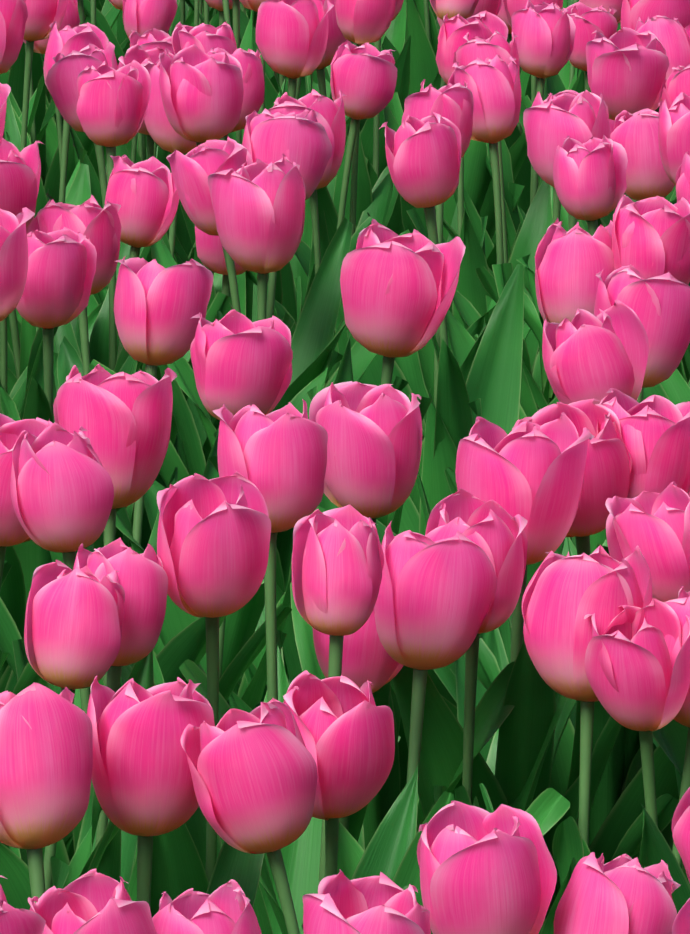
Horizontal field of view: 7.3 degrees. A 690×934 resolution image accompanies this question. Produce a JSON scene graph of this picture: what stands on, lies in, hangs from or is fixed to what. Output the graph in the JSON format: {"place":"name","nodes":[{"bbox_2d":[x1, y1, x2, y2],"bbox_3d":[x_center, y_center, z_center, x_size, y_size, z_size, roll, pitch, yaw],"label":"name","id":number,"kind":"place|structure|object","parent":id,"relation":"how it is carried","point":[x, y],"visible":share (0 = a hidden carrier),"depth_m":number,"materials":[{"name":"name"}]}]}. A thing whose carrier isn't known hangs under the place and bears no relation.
{"place":"outdoors","nodes":[
{"label":"outdoors","id":0,"kind":"place"},
{"label":"soil ground","id":1,"kind":"structure","parent":0,"visible":0},
{"bbox_2d":[0,0,27,73],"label":"tulip","id":2,"kind":"object","parent":1,"relation":"on","point":[13,16],"visible":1,"depth_m":4.42,"materials":[{"name":"pink plant"}]},
{"bbox_2d":[0,207,34,692],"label":"tulip","id":3,"kind":"object","parent":1,"relation":"on","point":[13,255],"visible":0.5,"depth_m":3.52,"materials":[{"name":"pink plant"}]},
{"bbox_2d":[0,875,45,933],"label":"tulip","id":4,"kind":"object","parent":1,"relation":"on","point":[13,920],"visible":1,"depth_m":1.93,"materials":[{"name":"pink plant"}]},
{"bbox_2d":[0,42,45,185],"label":"tulip","id":5,"kind":"object","parent":1,"relation":"on","point":[13,78],"visible":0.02,"depth_m":5.72,"materials":[{"name":"plant"}]},
{"bbox_2d":[0,413,52,669],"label":"tulip","id":6,"kind":"object","parent":1,"relation":"on","point":[12,532],"visible":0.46,"depth_m":2.78,"materials":[{"name":"pink plant"}]},
{"bbox_2d":[0,138,58,415],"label":"tulip","id":7,"kind":"object","parent":1,"relation":"on","point":[20,173],"visible":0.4,"depth_m":3.89,"materials":[{"name":"pink plant"}]},
{"bbox_2d":[13,662,73,860],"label":"tulip","id":8,"kind":"object","parent":1,"relation":"on","point":[29,676],"visible":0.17,"depth_m":2.93,"materials":[{"name":"green plant"}]},
{"bbox_2d":[0,683,92,902],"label":"tulip","id":9,"kind":"object","parent":1,"relation":"on","point":[46,750],"visible":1,"depth_m":2.29,"materials":[{"name":"pink plant"}]},
{"bbox_2d":[7,215,90,394],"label":"tulip","id":10,"kind":"object","parent":1,"relation":"on","point":[17,362],"visible":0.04,"depth_m":4.07,"materials":[{"name":"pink plant"}]},
{"bbox_2d":[9,44,94,202],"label":"tulip","id":11,"kind":"object","parent":1,"relation":"on","point":[52,183],"visible":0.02,"depth_m":5.50,"materials":[{"name":"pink plant"}]},
{"bbox_2d":[4,0,106,217],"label":"tulip","id":12,"kind":"object","parent":1,"relation":"on","point":[43,15],"visible":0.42,"depth_m":5.08,"materials":[{"name":"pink plant"}]},
{"bbox_2d":[16,22,108,322],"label":"tulip","id":13,"kind":"object","parent":1,"relation":"on","point":[66,40],"visible":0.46,"depth_m":4.68,"materials":[{"name":"pink plant"}]},
{"bbox_2d":[0,422,136,900],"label":"tulip","id":14,"kind":"object","parent":1,"relation":"on","point":[62,490],"visible":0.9,"depth_m":2.72,"materials":[{"name":"pink plant"}]},
{"bbox_2d":[0,227,136,604],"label":"tulip","id":15,"kind":"object","parent":1,"relation":"on","point":[60,274],"visible":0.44,"depth_m":3.62,"materials":[{"name":"pink plant"}]},
{"bbox_2d":[24,560,124,890],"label":"tulip","id":16,"kind":"object","parent":1,"relation":"on","point":[73,628],"visible":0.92,"depth_m":2.51,"materials":[{"name":"pink plant"}]},
{"bbox_2d":[0,537,167,909],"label":"tulip","id":17,"kind":"object","parent":1,"relation":"on","point":[143,579],"visible":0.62,"depth_m":2.56,"materials":[{"name":"pink plant"}]},
{"bbox_2d":[44,40,129,169],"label":"leaf","id":18,"kind":"object","parent":1,"relation":"on","point":[51,139],"visible":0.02,"depth_m":6.08,"materials":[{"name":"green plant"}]},
{"bbox_2d":[12,0,169,215],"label":"tulip","id":19,"kind":"object","parent":1,"relation":"on","point":[71,18],"visible":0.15,"depth_m":5.22,"materials":[{"name":"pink plant"}]},
{"bbox_2d":[28,869,156,933],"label":"tulip","id":20,"kind":"object","parent":1,"relation":"on","point":[92,901],"visible":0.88,"depth_m":2.04,"materials":[{"name":"pink plant"}]},
{"bbox_2d":[45,42,151,369],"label":"tulip","id":21,"kind":"object","parent":1,"relation":"on","point":[62,76],"visible":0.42,"depth_m":4.50,"materials":[{"name":"pink plant"}]},
{"bbox_2d":[28,195,190,549],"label":"tulip","id":22,"kind":"object","parent":1,"relation":"on","point":[95,223],"visible":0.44,"depth_m":3.81,"materials":[{"name":"pink plant"}]},
{"bbox_2d":[76,60,161,380],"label":"tulip","id":23,"kind":"object","parent":1,"relation":"on","point":[112,104],"visible":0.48,"depth_m":4.12,"materials":[{"name":"pink plant"}]},
{"bbox_2d":[73,0,177,176],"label":"tulip","id":24,"kind":"object","parent":1,"relation":"on","point":[140,17],"visible":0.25,"depth_m":5.22,"materials":[{"name":"pink plant"}]},
{"bbox_2d":[70,28,195,257],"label":"tulip","id":25,"kind":"object","parent":1,"relation":"on","point":[153,38],"visible":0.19,"depth_m":4.94,"materials":[{"name":"pink plant"}]},
{"bbox_2d":[36,154,231,479],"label":"tulip","id":26,"kind":"object","parent":1,"relation":"on","point":[144,195],"visible":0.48,"depth_m":3.91,"materials":[{"name":"pink plant"}]},
{"bbox_2d":[118,43,174,159],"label":"tulip","id":27,"kind":"object","parent":1,"relation":"on","point":[138,53],"visible":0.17,"depth_m":4.77,"materials":[{"name":"pink plant"}]},
{"bbox_2d":[87,60,213,370],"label":"tulip","id":28,"kind":"object","parent":1,"relation":"on","point":[164,135],"visible":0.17,"depth_m":4.34,"materials":[{"name":"pink plant"}]},
{"bbox_2d":[144,480,165,530],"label":"tulip","id":29,"kind":"object","parent":1,"relation":"on","point":[150,502],"visible":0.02,"depth_m":3.65,"materials":[{"name":"green plant"}]},
{"bbox_2d":[83,0,232,63],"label":"tulip","id":30,"kind":"object","parent":1,"relation":"on","point":[102,24],"visible":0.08,"depth_m":5.99,"materials":[{"name":"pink plant"}]},
{"bbox_2d":[0,309,327,709],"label":"tulip","id":31,"kind":"object","parent":1,"relation":"on","point":[239,360],"visible":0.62,"depth_m":3.20,"materials":[{"name":"pink plant"}]},
{"bbox_2d":[9,471,325,916],"bbox_3d":[-0.094,0.279,2.684,0.112,0.576,0.169,-6,13,-29],"label":"tulip","id":32,"kind":"object","parent":1,"relation":"on","point":[213,539],"visible":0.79,"depth_m":2.59,"materials":[{"name":"pink plant"}]},
{"bbox_2d":[53,364,292,701],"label":"tulip","id":33,"kind":"object","parent":1,"relation":"on","point":[124,419],"visible":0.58,"depth_m":2.90,"materials":[{"name":"pink plant"}]},
{"bbox_2d":[87,676,263,907],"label":"tulip","id":34,"kind":"object","parent":1,"relation":"on","point":[142,782],"visible":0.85,"depth_m":2.34,"materials":[{"name":"pink plant"}]},
{"bbox_2d":[76,257,276,701],"bbox_3d":[-0.115,0.157,3.325,0.139,0.567,0.143,-3,11,-13],"label":"tulip","id":35,"kind":"object","parent":1,"relation":"on","point":[157,306],"visible":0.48,"depth_m":3.30,"materials":[{"name":"pink plant"}]},
{"bbox_2d":[157,0,231,263],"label":"tulip","id":36,"kind":"object","parent":1,"relation":"on","point":[182,235],"visible":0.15,"depth_m":5.64,"materials":[{"name":"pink plant"}]},
{"bbox_2d":[159,44,245,315],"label":"tulip","id":37,"kind":"object","parent":1,"relation":"on","point":[202,93],"visible":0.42,"depth_m":4.21,"materials":[{"name":"pink plant"}]},
{"bbox_2d":[152,879,261,933],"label":"tulip","id":38,"kind":"object","parent":1,"relation":"on","point":[226,908],"visible":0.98,"depth_m":2.07,"materials":[{"name":"pink plant"}]},
{"bbox_2d":[166,0,265,263],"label":"tulip","id":39,"kind":"object","parent":1,"relation":"on","point":[179,251],"visible":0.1,"depth_m":4.86,"materials":[{"name":"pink plant"}]},
{"bbox_2d":[195,226,246,462],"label":"tulip","id":40,"kind":"object","parent":1,"relation":"on","point":[210,253],"visible":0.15,"depth_m":3.89,"materials":[{"name":"pink plant"}]},
{"bbox_2d":[171,21,282,304],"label":"tulip","id":41,"kind":"object","parent":1,"relation":"on","point":[204,38],"visible":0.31,"depth_m":4.65,"materials":[{"name":"pink plant"}]},
{"bbox_2d":[207,47,266,321],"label":"tulip","id":42,"kind":"object","parent":1,"relation":"on","point":[249,60],"visible":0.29,"depth_m":4.49,"materials":[{"name":"pink plant"}]},
{"bbox_2d":[203,428,290,702],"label":"tulip","id":43,"kind":"object","parent":1,"relation":"on","point":[210,472],"visible":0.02,"depth_m":3.58,"materials":[{"name":"green plant"}]},
{"bbox_2d":[89,136,408,485],"bbox_3d":[-0.067,0.050,3.851,0.229,0.574,0.108,0,11,-2],"label":"tulip","id":44,"kind":"object","parent":1,"relation":"on","point":[192,170],"visible":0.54,"depth_m":3.79,"materials":[{"name":"pink plant"}]},
{"bbox_2d":[181,698,317,933],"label":"tulip","id":45,"kind":"object","parent":1,"relation":"on","point":[254,773],"visible":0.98,"depth_m":2.31,"materials":[{"name":"pink plant"}]},
{"bbox_2d":[120,399,390,844],"bbox_3d":[-0.025,0.254,2.789,0.099,0.585,0.233,-11,16,-44],"label":"tulip","id":46,"kind":"object","parent":1,"relation":"on","point":[277,459],"visible":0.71,"depth_m":2.72,"materials":[{"name":"pink plant"}]},
{"bbox_2d":[159,154,352,591],"bbox_3d":[-0.069,0.064,3.780,0.107,0.573,0.219,6,13,29],"label":"tulip","id":47,"kind":"object","parent":1,"relation":"on","point":[258,205],"visible":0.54,"depth_m":3.72,"materials":[{"name":"pink plant"}]},
{"bbox_2d":[151,108,375,474],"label":"tulip","id":48,"kind":"object","parent":1,"relation":"on","point":[302,140],"visible":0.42,"depth_m":3.97,"materials":[{"name":"pink plant"}]},
{"bbox_2d":[194,0,333,323],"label":"tulip","id":49,"kind":"object","parent":1,"relation":"on","point":[291,38],"visible":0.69,"depth_m":4.72,"materials":[{"name":"pink plant"}]},
{"bbox_2d":[232,9,385,131],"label":"tulip","id":50,"kind":"object","parent":1,"relation":"on","point":[244,22],"visible":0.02,"depth_m":6.02,"materials":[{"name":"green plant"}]},
{"bbox_2d":[248,89,377,388],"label":"tulip","id":51,"kind":"object","parent":1,"relation":"on","point":[331,116],"visible":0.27,"depth_m":4.41,"materials":[{"name":"pink plant"}]},
{"bbox_2d":[273,0,395,241],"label":"tulip","id":52,"kind":"object","parent":1,"relation":"on","point":[360,22],"visible":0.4,"depth_m":4.83,"materials":[{"name":"pink plant"}]},
{"bbox_2d":[208,219,465,682],"bbox_3d":[0.014,0.120,3.512,0.135,0.567,0.223,4,12,19],"label":"tulip","id":53,"kind":"object","parent":1,"relation":"on","point":[397,292],"visible":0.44,"depth_m":3.43,"materials":[{"name":"pink plant"}]},
{"bbox_2d":[304,39,396,302],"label":"tulip","id":54,"kind":"object","parent":1,"relation":"on","point":[363,78],"visible":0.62,"depth_m":4.51,"materials":[{"name":"pink plant"}]},
{"bbox_2d":[283,670,419,928],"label":"tulip","id":55,"kind":"object","parent":1,"relation":"on","point":[345,726],"visible":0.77,"depth_m":2.41,"materials":[{"name":"pink plant"}]},
{"bbox_2d":[253,505,453,933],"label":"tulip","id":56,"kind":"object","parent":1,"relation":"on","point":[337,561],"visible":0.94,"depth_m":2.49,"materials":[{"name":"pink plant"}]},
{"bbox_2d":[290,381,421,849],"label":"tulip","id":57,"kind":"object","parent":1,"relation":"on","point":[374,443],"visible":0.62,"depth_m":2.87,"materials":[{"name":"pink plant"}]},
{"bbox_2d":[316,0,398,227],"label":"tulip","id":58,"kind":"object","parent":1,"relation":"on","point":[335,40],"visible":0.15,"depth_m":4.92,"materials":[{"name":"green plant"}]},
{"bbox_2d":[305,35,410,176],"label":"tulip","id":59,"kind":"object","parent":1,"relation":"on","point":[402,64],"visible":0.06,"depth_m":5.77,"materials":[{"name":"green plant"}]},
{"bbox_2d":[302,870,430,933],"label":"tulip","id":60,"kind":"object","parent":1,"relation":"on","point":[340,902],"visible":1,"depth_m":1.92,"materials":[{"name":"pink plant"}]},
{"bbox_2d":[353,0,405,52],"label":"tulip","id":61,"kind":"object","parent":1,"relation":"on","point":[395,33],"depth_m":6.21,"materials":[{"name":"green plant"}]},
{"bbox_2d":[366,0,403,234],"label":"tulip","id":62,"kind":"object","parent":1,"relation":"on","point":[395,224],"visible":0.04,"depth_m":5.13,"materials":[{"name":"green plant"}]},
{"bbox_2d":[381,0,438,95],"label":"tulip","id":63,"kind":"object","parent":1,"relation":"on","point":[423,64],"visible":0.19,"depth_m":6.08,"materials":[{"name":"green plant"}]},
{"bbox_2d":[312,609,514,850],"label":"tulip","id":64,"kind":"object","parent":1,"relation":"on","point":[365,656],"visible":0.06,"depth_m":2.64,"materials":[{"name":"pink plant"}]},
{"bbox_2d":[259,521,569,933],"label":"tulip","id":65,"kind":"object","parent":1,"relation":"on","point":[434,601],"visible":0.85,"depth_m":2.56,"materials":[{"name":"pink plant"}]},
{"bbox_2d":[345,0,491,241],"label":"tulip","id":66,"kind":"object","parent":1,"relation":"on","point":[477,178],"visible":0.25,"depth_m":5.25,"materials":[{"name":"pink plant"}]},
{"bbox_2d":[398,669,456,791],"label":"tulip","id":67,"kind":"object","parent":1,"relation":"on","point":[444,693],"depth_m":3.62,"materials":[{"name":"green plant"}]},
{"bbox_2d":[179,488,678,860],"bbox_3d":[0.064,0.283,2.714,0.285,0.556,0.085,2,11,8],"label":"tulip","id":68,"kind":"object","parent":1,"relation":"on","point":[493,530],"visible":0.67,"depth_m":2.65,"materials":[{"name":"pink plant"}]},
{"bbox_2d":[335,79,530,441],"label":"tulip","id":69,"kind":"object","parent":1,"relation":"on","point":[454,103],"visible":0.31,"depth_m":4.26,"materials":[{"name":"pink plant"}]},
{"bbox_2d":[409,318,485,512],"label":"tulip","id":70,"kind":"object","parent":1,"relation":"on","point":[465,368],"visible":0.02,"depth_m":3.81,"materials":[{"name":"green plant"}]},
{"bbox_2d":[379,111,523,535],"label":"tulip","id":71,"kind":"object","parent":1,"relation":"on","point":[423,156],"visible":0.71,"depth_m":3.69,"materials":[{"name":"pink plant"}]},
{"bbox_2d":[400,11,507,254],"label":"tulip","id":72,"kind":"object","parent":1,"relation":"on","point":[456,29],"visible":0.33,"depth_m":4.75,"materials":[{"name":"pink plant"}]},
{"bbox_2d":[388,0,526,239],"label":"tulip","id":73,"kind":"object","parent":1,"relation":"on","point":[518,150],"visible":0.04,"depth_m":5.37,"materials":[{"name":"green plant"}]},
{"bbox_2d":[367,54,552,402],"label":"tulip","id":74,"kind":"object","parent":1,"relation":"on","point":[494,85],"visible":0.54,"depth_m":4.41,"materials":[{"name":"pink plant"}]},
{"bbox_2d":[407,30,521,312],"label":"tulip","id":75,"kind":"object","parent":1,"relation":"on","point":[475,47],"visible":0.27,"depth_m":4.58,"materials":[{"name":"pink plant"}]},
{"bbox_2d":[417,801,556,933],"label":"tulip","id":76,"kind":"object","parent":1,"relation":"on","point":[482,871],"visible":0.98,"depth_m":1.98,"materials":[{"name":"pink plant"}]},
{"bbox_2d":[399,90,578,408],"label":"tulip","id":77,"kind":"object","parent":1,"relation":"on","point":[543,394],"visible":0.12,"depth_m":4.27,"materials":[{"name":"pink plant"}]},
{"bbox_2d":[479,628,508,671],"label":"tulip","id":78,"kind":"object","parent":1,"relation":"on","point":[492,640],"visible":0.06,"depth_m":3.10,"materials":[{"name":"green plant"}]},
{"bbox_2d":[392,412,621,918],"bbox_3d":[0.081,0.264,2.740,0.163,0.584,0.239,-6,13,-27],"label":"tulip","id":79,"kind":"object","parent":1,"relation":"on","point":[532,474],"visible":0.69,"depth_m":2.69,"materials":[{"name":"pink plant"}]},
{"bbox_2d":[454,0,562,259],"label":"tulip","id":80,"kind":"object","parent":1,"relation":"on","point":[510,7],"visible":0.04,"depth_m":5.13,"materials":[{"name":"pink plant"}]},
{"bbox_2d":[492,6,538,260],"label":"tulip","id":81,"kind":"object","parent":1,"relation":"on","point":[523,177],"visible":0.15,"depth_m":5.49,"materials":[{"name":"green plant"}]},
{"bbox_2d":[444,218,613,586],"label":"tulip","id":82,"kind":"object","parent":1,"relation":"on","point":[571,263],"visible":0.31,"depth_m":3.51,"materials":[{"name":"pink plant"}]},
{"bbox_2d":[486,0,578,252],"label":"tulip","id":83,"kind":"object","parent":1,"relation":"on","point":[544,32],"visible":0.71,"depth_m":4.88,"materials":[{"name":"pink plant"}]},
{"bbox_2d":[376,264,689,702],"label":"tulip","id":84,"kind":"object","parent":1,"relation":"on","point":[659,306],"visible":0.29,"depth_m":3.34,"materials":[{"name":"pink plant"}]},
{"bbox_2d":[446,134,627,419],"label":"tulip","id":85,"kind":"object","parent":1,"relation":"on","point":[589,180],"visible":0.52,"depth_m":4.00,"materials":[{"name":"pink plant"}]},
{"bbox_2d":[391,388,689,863],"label":"tulip","id":86,"kind":"object","parent":1,"relation":"on","point":[655,431],"visible":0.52,"depth_m":2.79,"materials":[{"name":"pink plant"}]},
{"bbox_2d":[473,90,609,416],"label":"tulip","id":87,"kind":"object","parent":1,"relation":"on","point":[550,124],"visible":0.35,"depth_m":4.09,"materials":[{"name":"pink plant"}]},
{"bbox_2d":[456,399,639,847],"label":"tulip","id":88,"kind":"object","parent":1,"relation":"on","point":[608,467],"visible":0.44,"depth_m":2.79,"materials":[{"name":"pink plant"}]},
{"bbox_2d":[435,27,669,374],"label":"tulip","id":89,"kind":"object","parent":1,"relation":"on","point":[627,68],"visible":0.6,"depth_m":4.43,"materials":[{"name":"pink plant"}]},
{"bbox_2d":[485,0,622,226],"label":"tulip","id":90,"kind":"object","parent":1,"relation":"on","point":[554,84],"visible":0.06,"depth_m":5.21,"materials":[{"name":"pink plant"}]},
{"bbox_2d":[521,1,630,221],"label":"tulip","id":91,"kind":"object","parent":1,"relation":"on","point":[588,21],"visible":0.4,"depth_m":4.99,"materials":[{"name":"pink plant"}]},
{"bbox_2d":[468,195,689,554],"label":"tulip","id":92,"kind":"object","parent":1,"relation":"on","point":[651,237],"visible":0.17,"depth_m":3.49,"materials":[{"name":"pink plant"}]},
{"bbox_2d":[473,545,689,933],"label":"tulip","id":93,"kind":"object","parent":1,"relation":"on","point":[563,596],"visible":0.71,"depth_m":2.54,"materials":[{"name":"pink plant"}]},
{"bbox_2d":[479,586,689,893],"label":"tulip","id":94,"kind":"object","parent":1,"relation":"on","point":[680,606],"visible":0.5,"depth_m":2.54,"materials":[{"name":"pink plant"}]},
{"bbox_2d":[542,300,648,539],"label":"tulip","id":95,"kind":"object","parent":1,"relation":"on","point":[586,355],"visible":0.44,"depth_m":3.07,"materials":[{"name":"pink plant"}]},
{"bbox_2d":[519,0,689,201],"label":"tulip","id":96,"kind":"object","parent":1,"relation":"on","point":[632,11],"visible":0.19,"depth_m":4.89,"materials":[{"name":"pink plant"}]},
{"bbox_2d":[554,852,679,933],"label":"tulip","id":97,"kind":"object","parent":1,"relation":"on","point":[624,894],"visible":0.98,"depth_m":2.00,"materials":[{"name":"pink plant"}]},
{"bbox_2d":[550,108,688,285],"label":"tulip","id":98,"kind":"object","parent":1,"relation":"on","point":[635,135],"visible":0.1,"depth_m":4.33,"materials":[{"name":"pink plant"}]},
{"bbox_2d":[582,598,689,913],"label":"tulip","id":99,"kind":"object","parent":1,"relation":"on","point":[636,682],"visible":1,"depth_m":2.52,"materials":[{"name":"pink plant"}]},
{"bbox_2d":[600,15,689,222],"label":"tulip","id":100,"kind":"object","parent":1,"relation":"on","point":[672,36],"visible":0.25,"depth_m":4.69,"materials":[{"name":"pink plant"}]},
{"bbox_2d":[605,481,689,795],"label":"tulip","id":101,"kind":"object","parent":1,"relation":"on","point":[654,527],"visible":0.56,"depth_m":2.60,"materials":[{"name":"pink plant"}]},
{"bbox_2d":[658,92,689,383],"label":"tulip","id":102,"kind":"object","parent":1,"relation":"on","point":[674,133],"visible":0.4,"depth_m":4.15,"materials":[{"name":"pink plant"}]},
{"bbox_2d":[661,151,689,404],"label":"tulip","id":103,"kind":"object","parent":1,"relation":"on","point":[675,386],"visible":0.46,"depth_m":3.93,"materials":[{"name":"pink plant"}]},
{"bbox_2d":[661,64,689,108],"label":"tulip","id":104,"kind":"object","parent":1,"relation":"on","point":[677,82],"visible":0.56,"depth_m":4.58,"materials":[{"name":"pink plant"}]},
{"bbox_2d":[671,787,689,882],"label":"tulip","id":105,"kind":"object","parent":1,"relation":"on","point":[680,827],"visible":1,"depth_m":2.12,"materials":[{"name":"pink plant"}]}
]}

